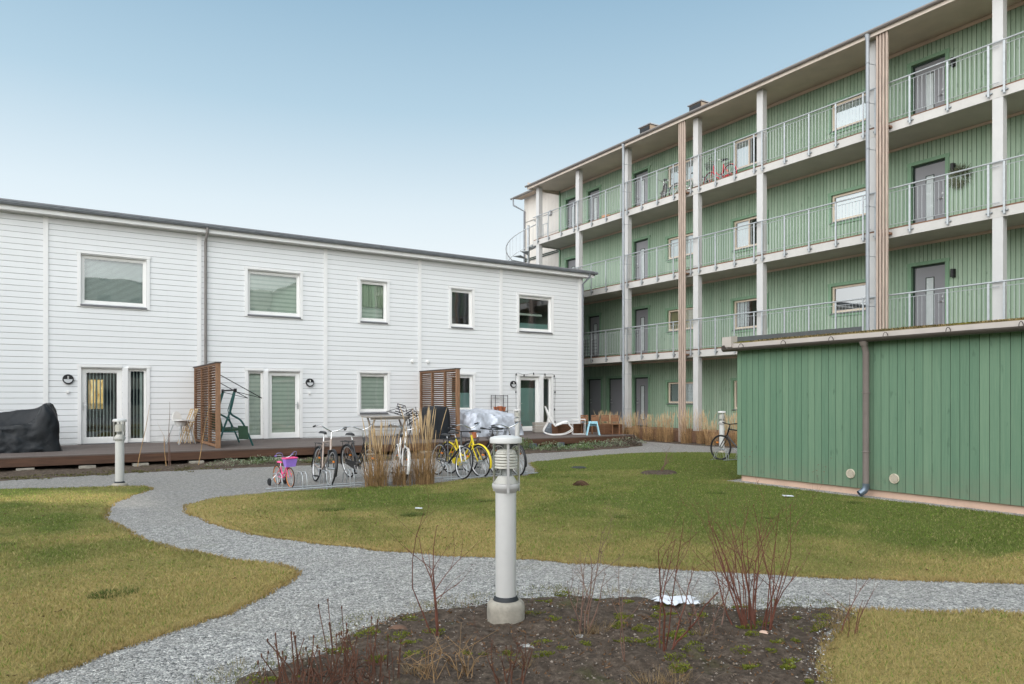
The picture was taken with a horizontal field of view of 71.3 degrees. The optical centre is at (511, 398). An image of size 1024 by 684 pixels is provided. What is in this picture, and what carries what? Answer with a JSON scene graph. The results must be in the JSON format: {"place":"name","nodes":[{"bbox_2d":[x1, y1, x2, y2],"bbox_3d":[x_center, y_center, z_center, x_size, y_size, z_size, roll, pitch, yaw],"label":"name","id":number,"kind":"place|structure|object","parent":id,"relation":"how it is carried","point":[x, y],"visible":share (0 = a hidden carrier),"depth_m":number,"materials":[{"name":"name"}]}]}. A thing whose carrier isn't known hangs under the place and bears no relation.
{"place":"outdoors","nodes":[
{"label":"outdoors","id":0,"kind":"place"},
{"bbox_2d":[0,485,301,683],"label":"lawn","id":1,"kind":"structure","parent":0,"point":[37,491],"depth_m":6.26,"materials":[{"name":"green plant"}]},
{"bbox_2d":[111,419,127,486],"bbox_3d":[-7.187,1.079,13.079,0.272,1.442,0.272,0,0,12],"label":"bollard lamp","id":2,"kind":"object","parent":1,"relation":"on","point":[119,438],"visible":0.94,"depth_m":13.02,"materials":[{"name":"white metal"}]},
{"bbox_2d":[0,198,597,444],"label":"row house","id":3,"kind":"structure","parent":0,"point":[300,335],"depth_m":22.89,"materials":[{"name":"white paint"}]},
{"bbox_2d":[87,378,104,409],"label":"rear window","id":4,"kind":"structure","parent":3,"relation":"in","point":[98,379],"depth_m":28.48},
{"bbox_2d":[77,364,146,444],"bbox_3d":[-11.487,0.155,20.515,1.745,2.270,0.258,0,0,-33],"label":"patio door","id":5,"kind":"structure","parent":3,"relation":"in","point":[83,439],"depth_m":20.37,"materials":[{"name":"white paint"}]},
{"bbox_2d":[76,250,150,310],"bbox_3d":[-11.440,-3.375,20.529,1.860,1.590,0.265,0,0,-33],"label":"window","id":6,"kind":"structure","parent":3,"relation":"in","point":[81,258],"depth_m":20.58,"materials":[{"name":"white paint"}]},
{"bbox_2d":[128,365,150,441],"bbox_3d":[-10.911,0.155,20.884,0.587,2.270,0.258,0,0,-33],"label":"side window","id":7,"kind":"structure","parent":3,"relation":"in","point":[146,372],"depth_m":20.91,"materials":[{"name":"white paint"}]},
{"bbox_2d":[244,368,263,439],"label":"side window","id":8,"kind":"structure","parent":3,"relation":"in","point":[253,379],"depth_m":22.72,"materials":[{"name":"white paint"}]},
{"bbox_2d":[244,266,303,319],"bbox_3d":[-7.655,-3.375,22.944,1.860,1.590,0.251,0,0,-33],"label":"window","id":9,"kind":"structure","parent":3,"relation":"in","point":[273,293],"depth_m":23.02,"materials":[{"name":"white paint"}]},
{"bbox_2d":[248,368,302,439],"bbox_3d":[-7.615,0.155,22.980,1.735,2.270,0.234,0,0,-33],"label":"patio door","id":10,"kind":"structure","parent":3,"relation":"in","point":[283,391],"depth_m":23.20,"materials":[{"name":"white paint"}]},
{"bbox_2d":[357,277,389,324],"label":"window","id":11,"kind":"structure","parent":3,"relation":"in","point":[373,297],"depth_m":24.89,"materials":[{"name":"white paint"}]},
{"bbox_2d":[357,370,390,414],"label":"window","id":12,"kind":"structure","parent":3,"relation":"in","point":[373,390],"depth_m":24.85,"materials":[{"name":"white paint"}]},
{"bbox_2d":[448,286,474,329],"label":"window","id":13,"kind":"structure","parent":3,"relation":"in","point":[471,294],"depth_m":26.73,"materials":[{"name":"white paint"}]},
{"bbox_2d":[449,372,475,409],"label":"window","id":14,"kind":"structure","parent":3,"relation":"in","point":[467,400],"depth_m":26.80,"materials":[{"name":"white paint"}]},
{"bbox_2d":[517,374,542,431],"bbox_3d":[0.855,0.155,28.379,1.655,2.270,0.193,0,0,-33],"label":"patio door","id":15,"kind":"structure","parent":3,"relation":"in","point":[528,402],"depth_m":28.37,"materials":[{"name":"white paint"}]},
{"bbox_2d":[516,292,553,334],"bbox_3d":[0.769,-3.375,28.601,1.790,1.590,0.695,0,0,-33],"label":"window","id":16,"kind":"structure","parent":3,"relation":"in","point":[548,328],"depth_m":28.57,"materials":[{"name":"white paint"}]},
{"bbox_2d":[543,374,553,422],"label":"side window","id":17,"kind":"structure","parent":3,"relation":"in","point":[550,377],"depth_m":28.79,"materials":[{"name":"white paint"}]},
{"bbox_2d":[0,441,642,480],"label":"soil strip","id":18,"kind":"object","parent":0,"point":[42,471],"visible":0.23,"depth_m":17.07,"materials":[{"name":"brown soil"}]},
{"bbox_2d":[0,452,482,479],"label":"weeds","id":19,"kind":"object","parent":18,"relation":"on","point":[87,472],"visible":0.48,"depth_m":15.15,"materials":[{"name":"green plant"}]},
{"bbox_2d":[0,431,635,470],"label":"wooden deck","id":20,"kind":"structure","parent":18,"relation":"on","point":[89,454],"depth_m":18.83,"materials":[{"name":"wood"}]},
{"bbox_2d":[0,403,62,452],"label":"covered sofa","id":21,"kind":"object","parent":20,"relation":"on","point":[37,429],"visible":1,"depth_m":17.28,"materials":[{"name":"black fabric"}]},
{"bbox_2d":[166,412,195,444],"bbox_3d":[-9.419,0.822,20.321,0.583,0.924,0.565,0,0,27],"label":"chair","id":22,"kind":"object","parent":20,"relation":"on","point":[178,420],"visible":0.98,"depth_m":20.28,"materials":[{"name":"plastic"}]},
{"bbox_2d":[193,362,221,447],"bbox_3d":[-8.576,0.160,20.015,0.150,2.240,3.600,0,0,-33],"label":"privacy screen","id":23,"kind":"object","parent":20,"relation":"on","point":[209,368],"visible":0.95,"depth_m":19.49,"materials":[{"name":"brown wood"}]},
{"bbox_2d":[206,375,261,445],"bbox_3d":[-7.823,0.313,20.045,1.170,1.944,1.800,0,0,-33],"label":"garden swing","id":24,"kind":"object","parent":20,"relation":"on","point":[242,432],"visible":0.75,"depth_m":19.36,"materials":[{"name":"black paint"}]},
{"bbox_2d":[362,416,410,437],"bbox_3d":[-4.170,0.941,23.714,1.450,0.729,0.740,0,0,-33],"label":"folding table","id":25,"kind":"object","parent":20,"relation":"on","point":[373,418],"visible":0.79,"depth_m":23.51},
{"bbox_2d":[421,406,449,438],"bbox_3d":[-2.461,0.748,23.055,0.886,1.064,0.719,0,0,-25],"label":"covered barbecue","id":26,"kind":"object","parent":20,"relation":"on","point":[440,414],"visible":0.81,"depth_m":22.78,"materials":[{"name":"black fabric"}]},
{"bbox_2d":[419,368,460,436],"bbox_3d":[-2.495,0.140,24.353,0.150,2.280,2.850,0,0,-33],"label":"privacy screen","id":27,"kind":"object","parent":20,"relation":"on","point":[450,384],"visible":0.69,"depth_m":23.93,"materials":[{"name":"brown wood"}]},
{"bbox_2d":[449,408,523,436],"bbox_3d":[-1.120,0.805,25.361,2.838,0.950,2.415,0,0,-33],"label":"covered furniture","id":28,"kind":"object","parent":20,"relation":"on","point":[487,418],"visible":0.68,"depth_m":24.46,"materials":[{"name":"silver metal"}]},
{"bbox_2d":[543,406,572,434],"bbox_3d":[1.633,0.774,25.380,1.058,1.027,0.554,0,0,-1],"label":"rocking chair","id":29,"kind":"object","parent":20,"relation":"on","point":[552,421],"visible":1,"depth_m":25.11,"materials":[{"name":"white plastic"}]},
{"bbox_2d":[551,424,584,433],"bbox_3d":[2.073,1.098,26.203,1.250,0.356,0.400,0,0,-33],"label":"planter box","id":30,"kind":"object","parent":20,"relation":"on","point":[561,428],"visible":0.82,"depth_m":25.98,"materials":[{"name":"wood"}]},
{"bbox_2d":[598,424,621,434],"bbox_3d":[3.567,1.098,25.937,0.820,0.356,0.400,0,0,-33],"label":"planter box","id":31,"kind":"object","parent":20,"relation":"on","point":[605,429],"visible":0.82,"depth_m":25.72,"materials":[{"name":"wood"}]},
{"bbox_2d":[0,0,933,402],"label":"sky","id":32,"kind":"structure","parent":0,"point":[412,124],"materials":[{"name":"blue"}]},
{"bbox_2d":[0,403,1023,683],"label":"gravel yard","id":33,"kind":"structure","parent":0,"point":[168,495],"depth_m":6.16,"materials":[{"name":"grey gravel"}]},
{"bbox_2d":[267,451,297,486],"bbox_3d":[-4.178,1.280,13.053,0.390,0.642,0.947,-3,2,-41],"label":"bicycle","id":34,"kind":"object","parent":33,"relation":"on","point":[288,462],"visible":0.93,"depth_m":12.88,"materials":[{"name":"pink metal"}]},
{"bbox_2d":[311,425,346,485],"bbox_3d":[-3.513,1.053,13.437,0.626,1.104,1.772,8,-4,-28],"label":"bicycle","id":35,"kind":"object","parent":33,"relation":"on","point":[325,465],"visible":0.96,"depth_m":13.43,"materials":[{"name":"beige paint"}]},
{"bbox_2d":[266,469,392,491],"bbox_3d":[-3.268,1.441,12.976,2.250,0.319,0.444,0,0,-33],"label":"bicycle rack","id":36,"kind":"object","parent":33,"relation":"on","point":[326,486],"visible":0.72,"depth_m":12.77,"materials":[{"name":"metal"}]},
{"bbox_2d":[340,424,380,476],"bbox_3d":[-3.031,1.051,14.103,0.626,1.104,1.772,-6,4,-36],"label":"bicycle","id":37,"kind":"object","parent":33,"relation":"on","point":[352,464],"visible":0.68,"depth_m":14.24,"materials":[{"name":"black paint"}]},
{"bbox_2d":[350,418,396,487],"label":"ornamental grass","id":38,"kind":"object","parent":33,"relation":"on","point":[377,478],"depth_m":12.87,"materials":[{"name":"plant"}]},
{"bbox_2d":[389,424,420,479],"bbox_3d":[-2.160,1.052,13.972,0.626,1.104,1.772,6,-2,-19],"label":"bicycle","id":39,"kind":"object","parent":33,"relation":"on","point":[405,449],"visible":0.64,"depth_m":13.69,"materials":[{"name":"white paint"}]},
{"bbox_2d":[430,427,473,478],"bbox_3d":[-1.234,1.106,14.667,0.608,1.000,1.722,10,-5,-34],"label":"bicycle","id":40,"kind":"object","parent":33,"relation":"on","point":[457,452],"visible":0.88,"depth_m":14.52,"materials":[{"name":"black paint"}]},
{"bbox_2d":[439,422,491,477],"bbox_3d":[-1.009,1.050,14.896,0.626,1.104,1.772,-5,4,-42],"label":"bicycle","id":41,"kind":"object","parent":33,"relation":"on","point":[473,445],"visible":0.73,"depth_m":14.72,"materials":[{"name":"yellow paint"}]},
{"bbox_2d":[459,427,507,474],"bbox_3d":[-0.599,1.099,15.228,0.608,1.006,1.772,4,-2,-39],"label":"bicycle","id":42,"kind":"object","parent":33,"relation":"on","point":[477,441],"visible":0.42,"depth_m":15.19,"materials":[{"name":"brown paint"}]},
{"bbox_2d":[434,460,537,480],"bbox_3d":[-0.506,1.441,14.709,2.250,0.319,0.444,0,0,-33],"label":"bicycle rack","id":43,"kind":"object","parent":33,"relation":"on","point":[461,477],"visible":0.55,"depth_m":14.44,"materials":[{"name":"metal"}]},
{"bbox_2d":[485,422,526,474],"bbox_3d":[-0.166,1.051,15.303,0.626,1.104,1.772,-6,3,-30],"label":"bicycle","id":44,"kind":"object","parent":33,"relation":"on","point":[511,446],"visible":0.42,"depth_m":14.98,"materials":[{"name":"black paint"}]},
{"bbox_2d":[506,0,1023,444],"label":"apartment block","id":45,"kind":"structure","parent":33,"relation":"on","point":[834,202],"depth_m":23.42,"materials":[{"name":"green paint"}]},
{"bbox_2d":[564,194,575,229],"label":"door","id":46,"kind":"structure","parent":45,"relation":"in","point":[568,212],"depth_m":34.98,"materials":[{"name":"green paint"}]},
{"bbox_2d":[586,313,600,357],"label":"door","id":47,"kind":"structure","parent":45,"relation":"in","point":[593,321],"depth_m":33.38,"materials":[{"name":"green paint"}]},
{"bbox_2d":[586,185,600,222],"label":"door","id":48,"kind":"structure","parent":45,"relation":"in","point":[594,190],"depth_m":33.38,"materials":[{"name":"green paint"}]},
{"bbox_2d":[585,376,602,422],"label":"door","id":49,"kind":"structure","parent":45,"relation":"in","point":[594,385],"depth_m":33.38,"materials":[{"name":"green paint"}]},
{"bbox_2d":[606,376,621,423],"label":"door","id":50,"kind":"structure","parent":45,"relation":"in","point":[613,387],"depth_m":32.19,"materials":[{"name":"grey metal"}]},
{"bbox_2d":[632,375,649,425],"bbox_3d":[5.581,0.070,30.623,0.195,2.200,1.140,0,0,-33],"label":"door","id":51,"kind":"structure","parent":45,"relation":"in","point":[640,386],"depth_m":30.71,"materials":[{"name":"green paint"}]},
{"bbox_2d":[632,305,649,353],"bbox_3d":[5.581,-2.870,30.623,0.195,2.200,1.140,0,0,-33],"label":"door","id":52,"kind":"structure","parent":45,"relation":"in","point":[641,314],"depth_m":30.70,"materials":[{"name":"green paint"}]},
{"bbox_2d":[632,235,649,280],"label":"door","id":53,"kind":"structure","parent":45,"relation":"in","point":[643,243],"depth_m":30.70,"materials":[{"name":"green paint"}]},
{"bbox_2d":[632,165,649,207],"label":"door","id":54,"kind":"structure","parent":45,"relation":"in","point":[643,171],"depth_m":30.66,"materials":[{"name":"grey metal"}]},
{"bbox_2d":[665,379,692,406],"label":"window","id":55,"kind":"structure","parent":45,"relation":"in","point":[674,402],"depth_m":29.05,"materials":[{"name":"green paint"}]},
{"bbox_2d":[665,304,692,334],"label":"window","id":56,"kind":"structure","parent":45,"relation":"in","point":[689,308],"depth_m":29.05,"materials":[{"name":"green paint"}]},
{"bbox_2d":[665,230,692,262],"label":"window","id":57,"kind":"structure","parent":45,"relation":"in","point":[689,234],"depth_m":29.05,"materials":[{"name":"green paint"}]},
{"bbox_2d":[665,155,692,190],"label":"window","id":58,"kind":"structure","parent":45,"relation":"in","point":[668,172],"depth_m":29.05,"materials":[{"name":"glass"}]},
{"bbox_2d":[703,157,736,183],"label":"bicycle","id":59,"kind":"object","parent":45,"relation":"on","point":[723,170],"visible":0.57,"depth_m":25.75,"materials":[{"name":"red paint"}]},
{"bbox_2d":[730,378,736,412],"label":"window","id":60,"kind":"structure","parent":45,"relation":"in","point":[733,380],"depth_m":26.42,"materials":[{"name":"green paint"}]},
{"bbox_2d":[730,293,768,332],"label":"window","id":61,"kind":"structure","parent":45,"relation":"in","point":[741,300],"depth_m":26.27,"materials":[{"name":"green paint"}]},
{"bbox_2d":[730,210,768,253],"bbox_3d":[8.625,-6.020,25.845,0.220,1.280,1.670,0,0,-33],"label":"window","id":62,"kind":"structure","parent":45,"relation":"in","point":[747,219],"depth_m":26.18,"materials":[{"name":"glass"}]},
{"bbox_2d":[730,126,768,173],"bbox_3d":[8.625,-8.960,25.845,0.220,1.280,1.670,0,0,-33],"label":"window","id":63,"kind":"structure","parent":45,"relation":"in","point":[749,142],"depth_m":26.18,"materials":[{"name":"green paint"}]},
{"bbox_2d":[828,279,865,316],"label":"window","id":64,"kind":"structure","parent":45,"relation":"in","point":[832,288],"depth_m":22.81,"materials":[{"name":"green paint"}]},
{"bbox_2d":[828,184,865,225],"bbox_3d":[10.780,-6.120,22.481,0.220,1.080,1.740,0,0,-33],"label":"window","id":65,"kind":"structure","parent":45,"relation":"in","point":[858,190],"depth_m":22.75,"materials":[{"name":"white glass"}]},
{"bbox_2d":[828,89,865,134],"bbox_3d":[10.780,-9.060,22.481,0.220,1.080,1.740,0,0,-33],"label":"window","id":66,"kind":"structure","parent":45,"relation":"in","point":[847,108],"depth_m":22.75,"materials":[{"name":"white glass"}]},
{"bbox_2d":[907,257,949,326],"bbox_3d":[12.022,-2.870,20.563,0.195,2.200,1.190,0,0,-33],"label":"door","id":67,"kind":"structure","parent":45,"relation":"in","point":[931,274],"depth_m":20.62,"materials":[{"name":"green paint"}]},
{"bbox_2d":[907,152,949,223],"bbox_3d":[12.022,-5.810,20.563,0.195,2.200,1.190,0,0,-33],"label":"door","id":68,"kind":"structure","parent":45,"relation":"in","point":[939,165],"depth_m":20.62,"materials":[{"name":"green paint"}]},
{"bbox_2d":[907,48,949,115],"bbox_3d":[12.022,-8.750,20.563,0.195,2.200,1.190,0,0,-33],"label":"door","id":69,"kind":"structure","parent":45,"relation":"in","point":[923,84],"depth_m":20.62,"materials":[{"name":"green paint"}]},
{"bbox_2d":[943,162,972,189],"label":"hanging plant","id":70,"kind":"object","parent":45,"relation":"attached to","point":[957,181],"visible":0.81,"depth_m":19.71,"materials":[{"name":"plant"}]},
{"bbox_2d":[721,317,1023,513],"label":"storage shed","id":71,"kind":"structure","parent":33,"relation":"on","point":[928,413],"depth_m":11.25,"materials":[{"name":"green wood"}]},
{"bbox_2d":[235,592,855,683],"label":"planting bed","id":72,"kind":"object","parent":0,"point":[587,668],"visible":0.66,"depth_m":4.49,"materials":[{"name":"soil"}]},
{"bbox_2d":[249,598,401,683],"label":"dead perennial","id":73,"kind":"object","parent":72,"relation":"on","point":[294,677],"visible":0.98,"depth_m":3.94,"materials":[{"name":"brown plant"}]},
{"bbox_2d":[396,630,452,682],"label":"dry plant","id":74,"kind":"object","parent":72,"relation":"on","point":[428,667],"visible":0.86,"depth_m":4.00,"materials":[{"name":"plant"}]},
{"bbox_2d":[375,468,478,635],"bbox_3d":[-0.489,1.018,4.636,0.749,1.168,0.514,0,0,-33],"label":"bare shrub","id":75,"kind":"object","parent":72,"relation":"on","point":[436,611],"visible":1,"depth_m":4.72,"materials":[{"name":"brown plant"}]},
{"bbox_2d":[433,629,498,678],"bbox_3d":[-0.268,1.465,4.042,0.409,0.275,0.409,0,0,-33],"label":"dry plant","id":76,"kind":"object","parent":72,"relation":"on","point":[464,668],"visible":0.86,"depth_m":4.04,"materials":[{"name":"plant"}]},
{"bbox_2d":[469,622,538,683],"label":"bare shrub","id":77,"kind":"object","parent":72,"relation":"on","point":[511,666],"visible":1,"depth_m":3.91,"materials":[{"name":"brown plant"}]},
{"bbox_2d":[487,435,524,623],"bbox_3d":[-0.044,0.979,5.113,0.272,1.442,0.272,0,0,-33],"label":"bollard lamp","id":78,"kind":"object","parent":72,"relation":"on","point":[505,604],"visible":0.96,"depth_m":5.05,"materials":[{"name":"metal"}]},
{"bbox_2d":[190,583,881,683],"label":"weeds","id":79,"kind":"object","parent":72,"relation":"on","point":[235,671],"visible":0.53,"depth_m":5.21,"materials":[{"name":"green plant"}]},
{"bbox_2d":[243,590,830,683],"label":"moss","id":80,"kind":"object","parent":72,"relation":"on","point":[747,666],"visible":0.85,"depth_m":4.64,"materials":[{"name":"green plant"}]},
{"bbox_2d":[190,583,886,683],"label":"dry grass","id":81,"kind":"structure","parent":72,"relation":"on","point":[328,639],"depth_m":5.11,"materials":[{"name":"plant"}]},
{"bbox_2d":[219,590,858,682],"bbox_3d":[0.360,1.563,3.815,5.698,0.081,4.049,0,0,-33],"label":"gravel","id":82,"kind":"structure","parent":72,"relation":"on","point":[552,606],"depth_m":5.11,"materials":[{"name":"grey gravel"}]},
{"bbox_2d":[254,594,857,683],"bbox_3d":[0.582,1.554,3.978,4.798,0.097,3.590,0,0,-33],"label":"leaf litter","id":83,"kind":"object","parent":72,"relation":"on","point":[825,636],"visible":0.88,"depth_m":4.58,"materials":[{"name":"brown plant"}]},
{"bbox_2d":[567,493,627,633],"bbox_3d":[0.591,1.132,4.956,0.485,0.939,0.477,0,0,-7],"label":"bare shrub","id":84,"kind":"object","parent":72,"relation":"on","point":[580,621],"visible":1,"depth_m":4.90,"materials":[{"name":"brown plant"}]},
{"bbox_2d":[394,605,853,683],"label":"dry grass","id":85,"kind":"structure","parent":72,"relation":"on","point":[664,677],"depth_m":4.13,"materials":[{"name":"plant"}]},
{"bbox_2d":[607,554,652,661],"bbox_3d":[0.716,1.256,4.213,0.249,0.690,0.200,0,0,-33],"label":"bare shrub","id":86,"kind":"object","parent":72,"relation":"on","point":[623,655],"visible":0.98,"depth_m":4.21,"materials":[{"name":"brown plant"}]},
{"bbox_2d":[650,595,700,604],"bbox_3d":[1.264,1.539,5.500,0.374,0.042,0.251,0,0,-3],"label":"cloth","id":87,"kind":"object","parent":72,"relation":"on","point":[677,600],"visible":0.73,"depth_m":5.47,"materials":[{"name":"white fabric"}]},
{"bbox_2d":[639,490,750,651],"bbox_3d":[1.093,1.040,4.226,0.620,1.126,0.871,0,0,16],"label":"bare shrub","id":88,"kind":"object","parent":72,"relation":"on","point":[680,617],"visible":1,"depth_m":4.37,"materials":[{"name":"brown plant"}]},
{"bbox_2d":[663,529,752,635],"bbox_3d":[1.331,1.264,4.860,0.585,0.676,0.657,0,0,5],"label":"bare shrub","id":89,"kind":"object","parent":72,"relation":"on","point":[713,592],"visible":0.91,"depth_m":4.83,"materials":[{"name":"brown plant"}]},
{"bbox_2d":[679,448,825,630],"bbox_3d":[1.576,0.961,4.966,0.988,1.285,1.033,0,0,36],"label":"bare shrub","id":90,"kind":"object","parent":72,"relation":"on","point":[751,615],"visible":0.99,"depth_m":4.93,"materials":[{"name":"brown plant"}]},
{"bbox_2d":[182,451,1023,583],"bbox_3d":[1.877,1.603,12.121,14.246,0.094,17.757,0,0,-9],"label":"lawn","id":91,"kind":"structure","parent":0,"point":[573,481],"depth_m":9.27,"materials":[{"name":"green plant"}]},
{"bbox_2d":[380,422,416,485],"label":"ornamental grass","id":92,"kind":"object","parent":91,"relation":"on","point":[398,479],"depth_m":13.20,"materials":[{"name":"plant"}]},
{"bbox_2d":[397,404,446,484],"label":"ornamental grass","id":93,"kind":"object","parent":91,"relation":"on","point":[426,476],"depth_m":13.29,"materials":[{"name":"plant"}]},
{"bbox_2d":[1,476,863,598],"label":"dark grass","id":94,"kind":"structure","parent":91,"relation":"on","point":[127,592],"depth_m":9.44,"materials":[{"name":"green plant"}]},
{"bbox_2d":[718,411,725,452],"bbox_3d":[6.276,1.079,21.354,0.272,1.442,0.272,0,0,27],"label":"bollard lamp","id":95,"kind":"object","parent":91,"relation":"on","point":[721,425],"visible":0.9,"depth_m":21.29,"materials":[{"name":"white metal"}]},
{"bbox_2d":[710,422,736,459],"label":"bicycle","id":96,"kind":"object","parent":91,"relation":"on","point":[717,436],"visible":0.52,"depth_m":18.48,"materials":[{"name":"black paint"}]},
{"bbox_2d":[730,480,1023,516],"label":"gravel strip","id":97,"kind":"object","parent":91,"relation":"on","point":[889,499],"visible":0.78,"depth_m":11.40,"materials":[{"name":"grey gravel"}]},
{"bbox_2d":[623,410,643,438],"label":"ornamental grass","id":98,"kind":"object","parent":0,"point":[636,430],"depth_m":27.66,"materials":[{"name":"plant"}]},
{"bbox_2d":[641,413,657,439],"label":"ornamental grass","id":99,"kind":"object","parent":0,"point":[647,437],"depth_m":27.14,"materials":[{"name":"plant"}]},
{"bbox_2d":[651,413,670,441],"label":"ornamental grass","id":100,"kind":"object","parent":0,"point":[657,437],"depth_m":26.62,"materials":[{"name":"plant"}]},
{"bbox_2d":[659,411,674,441],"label":"ornamental grass","id":101,"kind":"object","parent":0,"point":[666,437],"depth_m":26.19,"materials":[{"name":"plant"}]},
{"bbox_2d":[674,407,695,443],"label":"ornamental grass","id":102,"kind":"object","parent":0,"point":[685,437],"depth_m":25.28,"materials":[{"name":"plant"}]},
{"bbox_2d":[637,439,735,447],"bbox_3d":[10.058,1.600,19.620,1.400,0.100,26.600,0,0,-33],"label":"planting strip","id":103,"kind":"object","parent":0,"point":[676,442],"visible":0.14,"depth_m":25.19,"materials":[{"name":"soil"}]},
{"bbox_2d":[689,410,715,443],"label":"ornamental grass","id":104,"kind":"object","parent":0,"point":[701,439],"depth_m":24.91,"materials":[{"name":"plant"}]},
{"bbox_2d":[699,420,718,444],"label":"ornamental grass","id":105,"kind":"object","parent":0,"point":[709,439],"depth_m":24.36,"materials":[{"name":"plant"}]},
{"bbox_2d":[724,411,736,445],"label":"ornamental grass","id":106,"kind":"object","parent":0,"point":[731,436],"depth_m":23.90,"materials":[{"name":"plant"}]},
{"bbox_2d":[812,605,1023,683],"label":"lawn","id":107,"kind":"structure","parent":0,"point":[988,671],"depth_m":4.43,"materials":[{"name":"green plant"}]},
{"bbox_2d":[824,568,881,636],"bbox_3d":[2.351,1.370,4.806,0.411,0.463,0.305,0,0,-33],"label":"bare shrub","id":108,"kind":"object","parent":107,"relation":"on","point":[859,606],"visible":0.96,"depth_m":4.81,"materials":[{"name":"brown plant"}]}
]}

